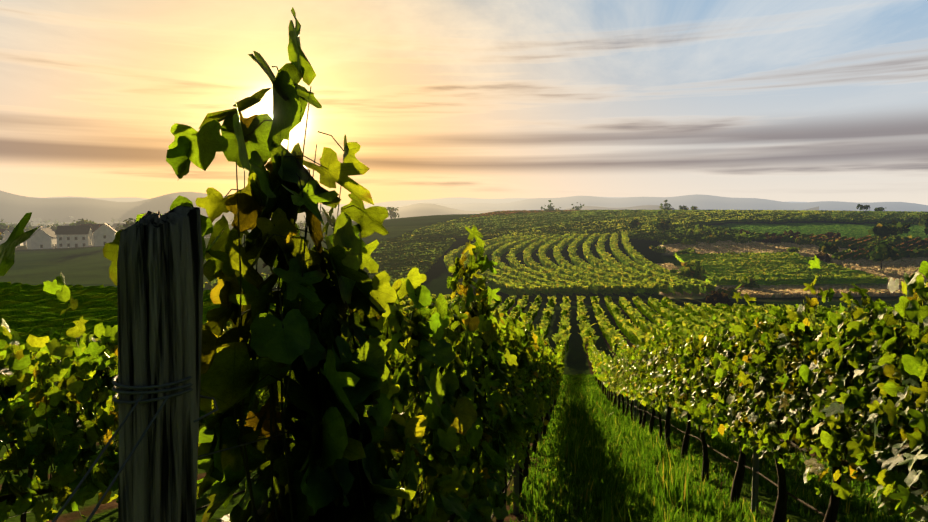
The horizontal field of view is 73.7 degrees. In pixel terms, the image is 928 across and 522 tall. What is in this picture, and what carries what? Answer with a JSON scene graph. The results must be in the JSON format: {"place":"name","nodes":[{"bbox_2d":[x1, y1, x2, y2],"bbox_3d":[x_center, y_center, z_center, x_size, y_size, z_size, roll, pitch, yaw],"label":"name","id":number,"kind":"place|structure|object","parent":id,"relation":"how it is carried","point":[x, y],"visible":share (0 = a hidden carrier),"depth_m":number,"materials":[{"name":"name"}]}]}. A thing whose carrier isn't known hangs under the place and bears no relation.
{"place":"outdoors","nodes":[
{"label":"outdoors","id":0,"kind":"place"},
{"bbox_2d":[0,388,117,517],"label":"trellis wires","id":1,"kind":"object","parent":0,"point":[45,453],"depth_m":2.98,"materials":[{"name":"grey metal"}]},
{"bbox_2d":[196,489,245,510],"bbox_3d":[1.429,4.155,23.585,0.018,9.649,44.803,1,5,10],"label":"trellis wire","id":2,"kind":"object","parent":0,"point":[206,506],"depth_m":4.41,"materials":[{"name":"grey metal"}]},
{"bbox_2d":[198,395,449,510],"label":"trellis wires","id":3,"kind":"object","parent":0,"point":[207,454],"visible":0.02,"depth_m":0.95,"materials":[{"name":"grey metal"}]},
{"bbox_2d":[224,66,515,521],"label":"vine stems","id":4,"kind":"object","parent":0,"point":[247,472],"visible":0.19,"depth_m":1.03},
{"bbox_2d":[0,191,818,222],"bbox_3d":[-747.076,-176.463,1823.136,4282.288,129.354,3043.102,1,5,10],"label":"distant hills","id":5,"kind":"structure","parent":0,"point":[14,208],"depth_m":1833.26,"materials":[{"name":"grey"}]},
{"bbox_2d":[33,196,805,207],"bbox_3d":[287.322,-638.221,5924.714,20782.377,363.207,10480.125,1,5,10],"label":"distant hills","id":6,"kind":"structure","parent":0,"point":[457,200],"depth_m":8685.98,"materials":[{"name":"grey"}]},
{"bbox_2d":[0,214,927,521],"bbox_3d":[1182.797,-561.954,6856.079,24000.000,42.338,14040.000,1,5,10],"label":"ground","id":7,"kind":"structure","parent":0,"point":[84,266],"depth_m":101.39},
{"bbox_2d":[7,440,33,521],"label":"vine trunks","id":8,"kind":"object","parent":7,"relation":"on","point":[23,516],"depth_m":5.34,"materials":[{"name":"brown wood"}]},
{"bbox_2d":[4,352,108,412],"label":"vine leaves","id":9,"kind":"object","parent":7,"relation":"on","point":[35,361],"depth_m":10.19,"materials":[{"name":"green plant"}]},
{"bbox_2d":[0,224,250,248],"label":"village walls","id":10,"kind":"structure","parent":7,"relation":"on","point":[37,239],"depth_m":258.73,"materials":[{"name":"white paint"}]},
{"bbox_2d":[40,235,105,247],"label":"windows","id":11,"kind":"structure","parent":10,"relation":"in","point":[68,238],"depth_m":259.77,"materials":[{"name":"black glass"}]},
{"bbox_2d":[0,221,356,237],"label":"village roofs","id":12,"kind":"structure","parent":10,"relation":"on","point":[70,230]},
{"bbox_2d":[117,206,203,521],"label":"end post","id":13,"kind":"object","parent":7,"relation":"on","point":[160,262],"visible":0.96,"depth_m":0.72,"materials":[{"name":"grey wood"}]},
{"bbox_2d":[52,375,218,521],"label":"end post wires","id":14,"kind":"object","parent":13,"relation":"attached to","point":[135,402],"visible":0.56,"depth_m":0.70,"materials":[{"name":"grey metal"}]},
{"bbox_2d":[0,318,394,451],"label":"vine leaves","id":15,"kind":"object","parent":7,"relation":"on","point":[34,344],"visible":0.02,"depth_m":5.41,"materials":[{"name":"green plant"}]},
{"bbox_2d":[0,402,410,501],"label":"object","id":16,"kind":"object","parent":7,"relation":"on","point":[4,498],"depth_m":2.91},
{"bbox_2d":[1,327,455,429],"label":"vine leaves","id":17,"kind":"object","parent":7,"relation":"on","point":[31,368],"depth_m":7.87,"materials":[{"name":"green plant"}]},
{"bbox_2d":[0,282,917,402],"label":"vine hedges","id":18,"kind":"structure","parent":7,"relation":"on","point":[26,309],"depth_m":72.39,"materials":[{"name":"green plant"}]},
{"bbox_2d":[61,294,912,345],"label":"vine hedge tops","id":19,"kind":"object","parent":18,"relation":"attached to","point":[640,334],"visible":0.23,"depth_m":68.78,"materials":[{"name":"green plant"}]},
{"bbox_2d":[398,445,521,509],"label":"aisle grass","id":20,"kind":"structure","parent":7,"relation":"on","point":[423,490],"depth_m":6.64,"materials":[{"name":"green plant"}]},
{"bbox_2d":[0,200,927,268],"bbox_3d":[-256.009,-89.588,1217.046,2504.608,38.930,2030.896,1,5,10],"label":"trees","id":21,"kind":"object","parent":7,"relation":"on","point":[883,251],"visible":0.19,"depth_m":199.32,"materials":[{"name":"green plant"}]},
{"bbox_2d":[446,398,556,521],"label":"vine trunks","id":22,"kind":"object","parent":7,"relation":"on","point":[525,472],"depth_m":7.11,"materials":[{"name":"brown wood"}]},
{"bbox_2d":[513,363,558,514],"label":"trellis posts","id":23,"kind":"object","parent":7,"relation":"on","point":[516,491],"visible":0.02,"depth_m":5.64,"materials":[{"name":"brown wood"}]},
{"bbox_2d":[0,7,529,521],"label":"vine leaves","id":24,"kind":"object","parent":23,"relation":"attached to","point":[334,395],"visible":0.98,"depth_m":1.08,"materials":[{"name":"green plant"}]},
{"bbox_2d":[491,395,554,519],"bbox_3d":[3.449,4.079,23.230,0.018,9.683,44.803,1,5,10],"label":"irrigation hose","id":25,"kind":"object","parent":23,"relation":"attached to","point":[508,483],"visible":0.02,"depth_m":5.03,"materials":[{"name":"black plastic"}]},
{"bbox_2d":[504,305,560,456],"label":"vine leaves","id":26,"kind":"object","parent":23,"relation":"attached to","point":[541,390],"visible":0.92,"depth_m":6.28,"materials":[{"name":"green plant"}]},
{"bbox_2d":[203,209,927,290],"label":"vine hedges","id":27,"kind":"object","parent":7,"relation":"on","point":[390,262],"visible":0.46,"depth_m":207.96,"materials":[{"name":"green plant"}]},
{"bbox_2d":[204,209,926,286],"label":"hillside","id":28,"kind":"structure","parent":7,"relation":"on","point":[704,226],"depth_m":237.93,"materials":[{"name":"green plant"}]},
{"bbox_2d":[445,232,714,296],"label":"vineyard rows","id":29,"kind":"object","parent":7,"relation":"on","point":[593,290],"visible":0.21,"depth_m":115.67,"materials":[{"name":"green plant"}]},
{"bbox_2d":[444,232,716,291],"bbox_3d":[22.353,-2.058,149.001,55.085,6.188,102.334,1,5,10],"label":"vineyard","id":30,"kind":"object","parent":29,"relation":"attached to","point":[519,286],"visible":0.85,"depth_m":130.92,"materials":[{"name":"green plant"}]},
{"bbox_2d":[519,382,772,521],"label":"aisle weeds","id":31,"kind":"object","parent":7,"relation":"on","point":[671,481],"depth_m":7.16,"materials":[{"name":"green plant"}]},
{"bbox_2d":[507,374,798,521],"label":"aisle grass","id":32,"kind":"structure","parent":7,"relation":"on","point":[725,510],"depth_m":7.00,"materials":[{"name":"green plant"}]},
{"bbox_2d":[484,210,857,235],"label":"vineyard","id":33,"kind":"object","parent":7,"relation":"on","point":[762,212],"visible":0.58,"depth_m":249.30,"materials":[{"name":"green plant"}]},
{"bbox_2d":[597,369,760,514],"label":"trellis posts","id":34,"kind":"object","parent":7,"relation":"on","point":[755,486],"visible":0.15,"depth_m":5.28,"materials":[{"name":"brown wood"}]},
{"bbox_2d":[607,315,746,438],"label":"vine leaves","id":35,"kind":"object","parent":34,"relation":"attached to","point":[698,401],"visible":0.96,"depth_m":7.97,"materials":[{"name":"green plant"}]},
{"bbox_2d":[606,388,837,521],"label":"irrigation hose","id":36,"kind":"object","parent":34,"relation":"attached to","point":[793,496],"visible":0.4,"depth_m":5.14,"materials":[{"name":"black plastic"}]},
{"bbox_2d":[616,321,925,421],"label":"vine leaves","id":37,"kind":"object","parent":34,"relation":"attached to","point":[621,343],"visible":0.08,"depth_m":9.59,"materials":[{"name":"green plant"}]},
{"bbox_2d":[690,372,919,503],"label":"trellis wires","id":38,"kind":"object","parent":34,"relation":"attached to","point":[851,427],"visible":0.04,"depth_m":3.32,"materials":[{"name":"grey metal"}]},
{"bbox_2d":[712,255,927,521],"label":"vine leaves","id":39,"kind":"object","parent":34,"relation":"attached to","point":[903,413],"visible":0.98,"depth_m":3.39,"materials":[{"name":"green plant"}]},
{"bbox_2d":[469,210,927,257],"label":"hedge","id":40,"kind":"object","parent":7,"relation":"on","point":[902,243],"visible":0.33,"depth_m":178.89,"materials":[{"name":"green plant"}]},
{"bbox_2d":[590,362,927,521],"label":"vine trunks","id":41,"kind":"object","parent":7,"relation":"on","point":[780,512],"visible":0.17,"depth_m":5.71,"materials":[{"name":"brown wood"}]},
{"bbox_2d":[675,252,887,285],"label":"vineyard rows","id":42,"kind":"object","parent":7,"relation":"on","point":[839,280],"visible":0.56,"depth_m":127.73,"materials":[{"name":"green plant"}]},
{"bbox_2d":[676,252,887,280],"bbox_3d":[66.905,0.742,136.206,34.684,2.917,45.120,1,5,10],"label":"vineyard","id":43,"kind":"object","parent":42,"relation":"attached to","point":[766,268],"visible":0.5,"depth_m":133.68,"materials":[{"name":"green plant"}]},
{"bbox_2d":[647,417,927,521],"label":"aisle grass","id":44,"kind":"structure","parent":7,"relation":"on","point":[718,445],"depth_m":6.76,"materials":[{"name":"green plant"}]},
{"bbox_2d":[647,336,927,403],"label":"vine leaves","id":45,"kind":"object","parent":7,"relation":"on","point":[651,341],"visible":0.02,"depth_m":11.35,"materials":[{"name":"green plant"}]},
{"bbox_2d":[649,216,927,305],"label":"meadow bushes","id":46,"kind":"object","parent":7,"relation":"on","point":[697,272],"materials":[{"name":"green plant"}]},
{"bbox_2d":[657,240,927,297],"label":"field","id":47,"kind":"structure","parent":7,"relation":"on","point":[898,269],"depth_m":139.68,"materials":[{"name":"beige soil"}]},
{"bbox_2d":[712,223,927,239],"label":"field","id":48,"kind":"structure","parent":7,"relation":"on","point":[857,231],"depth_m":218.44,"materials":[{"name":"green plant"}]},
{"bbox_2d":[0,0,927,204],"label":"sky","id":49,"kind":"structure","parent":0,"point":[776,100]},
{"bbox_2d":[47,194,927,211],"bbox_3d":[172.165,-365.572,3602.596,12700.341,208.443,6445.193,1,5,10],"label":"distant hills","id":50,"kind":"structure","parent":0,"point":[705,202],"depth_m":4570.84,"materials":[{"name":"grey"}]},
{"bbox_2d":[555,339,564,381],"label":"vine leaves","id":51,"kind":"object","parent":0,"point":[561,353],"visible":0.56,"depth_m":33.99,"materials":[{"name":"green plant"}]},
{"bbox_2d":[587,336,614,387],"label":"vine leaves","id":52,"kind":"object","parent":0,"point":[601,364],"visible":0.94,"depth_m":28.77,"materials":[{"name":"green plant"}]},
{"bbox_2d":[617,328,736,421],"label":"vine stems","id":53,"kind":"object","parent":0,"point":[693,365],"visible":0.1,"depth_m":7.24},
{"bbox_3d":[1.710,4.252,25.175,0.130,9.708,38.456,1,5,10],"label":"trellis","id":54,"kind":"object","parent":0,"visible":0},
{"bbox_2d":[0,273,412,521],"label":"vine row leaves","id":55,"kind":"object","parent":54,"relation":"attached to","point":[81,390],"depth_m":3.02,"materials":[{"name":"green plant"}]}
]}

